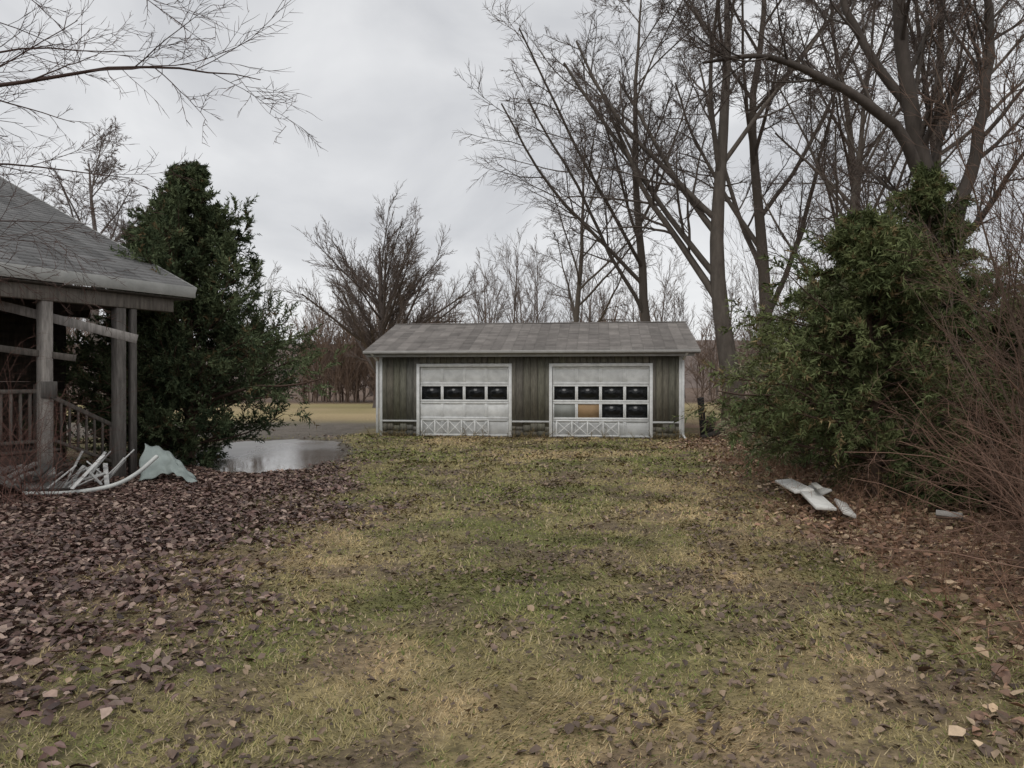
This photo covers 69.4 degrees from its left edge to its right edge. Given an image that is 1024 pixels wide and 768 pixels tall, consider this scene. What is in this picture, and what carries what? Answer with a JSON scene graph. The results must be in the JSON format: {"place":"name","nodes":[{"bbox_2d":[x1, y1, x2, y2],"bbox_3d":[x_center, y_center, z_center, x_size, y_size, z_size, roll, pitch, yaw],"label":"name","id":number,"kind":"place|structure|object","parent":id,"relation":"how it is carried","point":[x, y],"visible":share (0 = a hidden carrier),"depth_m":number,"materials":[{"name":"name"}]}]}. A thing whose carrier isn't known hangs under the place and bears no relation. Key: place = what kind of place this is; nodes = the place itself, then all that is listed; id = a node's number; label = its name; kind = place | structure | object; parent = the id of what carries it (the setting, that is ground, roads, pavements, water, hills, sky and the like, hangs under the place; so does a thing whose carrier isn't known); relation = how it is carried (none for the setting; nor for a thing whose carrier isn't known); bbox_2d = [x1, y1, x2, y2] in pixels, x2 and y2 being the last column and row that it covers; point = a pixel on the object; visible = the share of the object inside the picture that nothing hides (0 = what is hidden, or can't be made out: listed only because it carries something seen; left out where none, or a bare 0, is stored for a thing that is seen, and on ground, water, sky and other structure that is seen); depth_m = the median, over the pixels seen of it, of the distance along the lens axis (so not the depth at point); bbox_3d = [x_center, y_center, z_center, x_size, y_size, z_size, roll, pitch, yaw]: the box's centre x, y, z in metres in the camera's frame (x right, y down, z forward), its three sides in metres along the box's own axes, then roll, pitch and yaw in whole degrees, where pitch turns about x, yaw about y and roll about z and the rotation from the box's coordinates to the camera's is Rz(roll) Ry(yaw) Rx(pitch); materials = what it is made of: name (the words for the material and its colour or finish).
{"place":"outdoors","nodes":[
{"label":"outdoors","id":0,"kind":"place"},
{"bbox_2d":[194,439,345,472],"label":"pond water","id":1,"kind":"structure","parent":0,"point":[254,456],"depth_m":16.55,"materials":[{"name":"grey liquid"}]},
{"bbox_2d":[0,339,985,387],"bbox_3d":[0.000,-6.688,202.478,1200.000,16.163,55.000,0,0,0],"label":"hills","id":2,"kind":"structure","parent":0,"point":[691,379],"depth_m":178.93,"materials":[{"name":"plant"}]},
{"bbox_2d":[0,388,1023,767],"bbox_3d":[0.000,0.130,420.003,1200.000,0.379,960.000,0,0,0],"label":"ground","id":3,"kind":"structure","parent":0,"point":[332,418],"depth_m":4.56,"materials":[{"name":"green plant"}]},
{"bbox_2d":[0,462,69,490],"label":"leaf pile","id":4,"kind":"object","parent":3,"relation":"on","point":[46,484],"visible":0.47,"depth_m":10.50,"materials":[{"name":"plant"}]},
{"bbox_2d":[0,320,146,508],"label":"shrub by porch","id":5,"kind":"object","parent":3,"relation":"on","point":[24,468],"visible":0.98,"depth_m":9.90,"materials":[{"name":"brown plant"}]},
{"bbox_2d":[46,449,133,489],"bbox_3d":[-6.463,1.269,10.959,1.189,0.527,1.210,0,0,10],"label":"scrap board pile","id":6,"kind":"object","parent":3,"relation":"on","point":[92,468],"visible":0.89,"depth_m":10.95,"materials":[{"name":"paint"}]},
{"bbox_2d":[33,116,149,410],"bbox_3d":[-20.907,-6.536,39.137,7.545,16.170,7.763,0,0,0],"label":"bare tree","id":7,"kind":"object","parent":3,"relation":"on","point":[96,170],"visible":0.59,"depth_m":38.34,"materials":[{"name":"brown plant"}]},
{"bbox_2d":[24,455,158,495],"bbox_3d":[-5.976,1.321,10.644,1.771,0.472,0.426,0,0,-42],"label":"white drain pipe","id":8,"kind":"object","parent":3,"relation":"on","point":[134,474],"visible":0.86,"depth_m":10.58,"materials":[{"name":"paint"}]},
{"bbox_2d":[0,177,196,480],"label":"house with porch","id":9,"kind":"structure","parent":3,"relation":"on","point":[16,330],"depth_m":12.16,"materials":[{"name":"grey wood"}]},
{"bbox_2d":[0,301,137,361],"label":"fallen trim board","id":10,"kind":"object","parent":9,"relation":"attached to","point":[71,323],"visible":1,"depth_m":11.20,"materials":[{"name":"grey wood"}]},
{"bbox_2d":[57,223,208,453],"bbox_3d":[-8.633,-0.976,16.823,3.490,5.387,3.553,0,0,-28],"label":"cedar tree","id":11,"kind":"object","parent":3,"relation":"on","point":[100,337],"visible":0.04,"depth_m":16.16,"materials":[{"name":"green plant"}]},
{"bbox_2d":[0,0,326,334],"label":"overhanging tree","id":12,"kind":"object","parent":3,"relation":"on","point":[61,75],"visible":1,"depth_m":5.82,"materials":[{"name":"grey plant"}]},
{"bbox_2d":[139,443,196,482],"bbox_3d":[-5.437,1.252,11.765,1.168,0.574,0.630,0,0,8],"label":"crumpled metal sheet","id":13,"kind":"object","parent":3,"relation":"on","point":[167,462],"visible":0.94,"depth_m":11.77,"materials":[{"name":"paint"}]},
{"bbox_2d":[15,158,354,467],"bbox_3d":[-6.072,-1.336,15.070,6.385,6.469,5.493,0,0,0],"label":"cedar tree","id":14,"kind":"object","parent":3,"relation":"on","point":[202,243],"visible":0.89,"depth_m":14.25,"materials":[{"name":"green plant"}]},
{"bbox_2d":[265,179,494,407],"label":"bare tree","id":15,"kind":"object","parent":3,"relation":"on","point":[364,334],"visible":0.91,"depth_m":44.01,"materials":[{"name":"brown plant"}]},
{"bbox_2d":[5,293,993,402],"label":"distant brush","id":16,"kind":"object","parent":3,"relation":"on","point":[345,373],"visible":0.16,"depth_m":56.63,"materials":[{"name":"brown plant"}]},
{"bbox_2d":[0,433,1023,767],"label":"fallen leaves","id":17,"kind":"object","parent":3,"relation":"on","point":[210,481],"visible":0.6,"depth_m":5.96,"materials":[{"name":"brown plant"}]},
{"bbox_2d":[15,222,1023,398],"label":"distant tree line","id":18,"kind":"object","parent":3,"relation":"on","point":[517,295],"visible":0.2,"depth_m":69.32,"materials":[{"name":"brown"}]},
{"bbox_2d":[363,424,694,439],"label":"dry weeds","id":19,"kind":"object","parent":3,"relation":"on","point":[522,434],"visible":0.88,"depth_m":20.77,"materials":[{"name":"brown plant"}]},
{"bbox_2d":[363,321,700,438],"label":"garage","id":20,"kind":"structure","parent":3,"relation":"on","point":[583,379],"depth_m":21.20,"materials":[{"name":"paint"}]},
{"bbox_2d":[420,367,508,436],"bbox_3d":[-1.381,0.509,21.365,2.580,1.992,0.040,0,0,7],"label":"left garage door","id":21,"kind":"structure","parent":20,"relation":"in","point":[496,411],"depth_m":21.35,"materials":[{"name":"paint"}]},
{"bbox_2d":[553,367,648,437],"bbox_3d":[2.503,0.511,20.913,2.700,1.992,0.040,0,0,7],"label":"right garage door","id":22,"kind":"structure","parent":20,"relation":"in","point":[561,375],"depth_m":20.90,"materials":[{"name":"paint"}]},
{"bbox_2d":[452,0,758,321],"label":"bare tree","id":23,"kind":"object","parent":3,"relation":"on","point":[642,299],"visible":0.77,"depth_m":29.05,"materials":[{"name":"brown plant"}]},
{"bbox_2d":[522,51,710,321],"bbox_3d":[4.987,-7.880,38.195,8.868,18.807,9.853,0,0,0],"label":"bare tree","id":24,"kind":"object","parent":3,"relation":"on","point":[578,304],"visible":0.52,"depth_m":38.30,"materials":[{"name":"brown plant"}]},
{"bbox_2d":[510,0,909,427],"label":"bare tree","id":25,"kind":"object","parent":3,"relation":"on","point":[715,286],"visible":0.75,"depth_m":26.66,"materials":[{"name":"brown plant"}]},
{"bbox_2d":[697,397,725,438],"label":"dark scrap posts","id":26,"kind":"object","parent":3,"relation":"on","point":[710,431],"visible":0.59,"depth_m":20.43,"materials":[{"name":"black wood"}]},
{"bbox_2d":[630,0,924,399],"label":"bare tree","id":27,"kind":"object","parent":3,"relation":"on","point":[755,193],"visible":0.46,"depth_m":29.01,"materials":[{"name":"brown plant"}]},
{"bbox_2d":[637,0,1023,427],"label":"bare tree","id":28,"kind":"object","parent":3,"relation":"on","point":[910,82],"visible":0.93,"depth_m":14.10,"materials":[{"name":"brown plant"}]},
{"bbox_2d":[680,342,983,451],"bbox_3d":[9.155,0.388,18.891,10.969,3.411,10.248,0,0,0],"label":"brush thicket","id":29,"kind":"object","parent":3,"relation":"on","point":[712,398],"visible":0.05,"depth_m":19.25,"materials":[{"name":"brown plant"}]},
{"bbox_2d":[711,267,960,481],"bbox_3d":[6.073,-0.027,13.720,5.188,4.356,4.746,0,0,0],"label":"evergreen tree","id":30,"kind":"object","parent":3,"relation":"on","point":[751,372],"visible":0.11,"depth_m":13.33,"materials":[{"name":"green plant"}]},
{"bbox_2d":[660,202,1023,513],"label":"evergreen tree","id":31,"kind":"object","parent":3,"relation":"on","point":[872,268],"visible":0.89,"depth_m":9.78,"materials":[{"name":"green plant"}]},
{"bbox_2d":[694,73,1023,422],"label":"sapling thicket","id":32,"kind":"object","parent":3,"relation":"on","point":[837,202],"visible":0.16,"depth_m":16.41,"materials":[{"name":"brown"}]},
{"bbox_2d":[702,430,1023,681],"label":"bramble undergrowth","id":33,"kind":"object","parent":3,"relation":"on","point":[869,518],"visible":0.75,"depth_m":6.50,"materials":[{"name":"brown plant"}]},
{"bbox_2d":[733,0,1004,292],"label":"bare tree","id":34,"kind":"object","parent":3,"relation":"on","point":[855,190],"visible":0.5,"depth_m":21.96,"materials":[{"name":"brown plant"}]},
{"bbox_2d":[775,479,962,520],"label":"broken white boards","id":35,"kind":"object","parent":3,"relation":"on","point":[815,499],"visible":0.93,"depth_m":8.88,"materials":[{"name":"paint"}]},
{"bbox_2d":[767,0,978,246],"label":"bare tree","id":36,"kind":"object","parent":3,"relation":"on","point":[848,118],"visible":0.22,"depth_m":32.31,"materials":[{"name":"brown plant"}]},
{"bbox_2d":[746,0,1023,425],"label":"bare tree","id":37,"kind":"object","parent":3,"relation":"on","point":[924,71],"visible":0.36,"depth_m":25.26,"materials":[{"name":"brown plant"}]},
{"bbox_2d":[759,263,1023,681],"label":"bramble thicket","id":38,"kind":"object","parent":3,"relation":"on","point":[1013,469],"visible":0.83,"depth_m":5.66,"materials":[{"name":"brown plant"}]},
{"bbox_2d":[799,159,1023,487],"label":"evergreen tree","id":39,"kind":"object","parent":3,"relation":"on","point":[925,192],"visible":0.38,"depth_m":12.38,"materials":[{"name":"green plant"}]},
{"bbox_2d":[844,0,1023,581],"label":"bare saplings","id":40,"kind":"object","parent":3,"relation":"on","point":[1000,285],"visible":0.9,"depth_m":6.47,"materials":[{"name":"brown"}]},
{"bbox_2d":[880,286,1023,515],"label":"bare shrub","id":41,"kind":"object","parent":3,"relation":"on","point":[933,395],"visible":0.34,"depth_m":8.83,"materials":[{"name":"brown plant"}]},
{"bbox_2d":[0,0,1023,345],"label":"sky","id":42,"kind":"structure","parent":0,"point":[388,100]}
]}

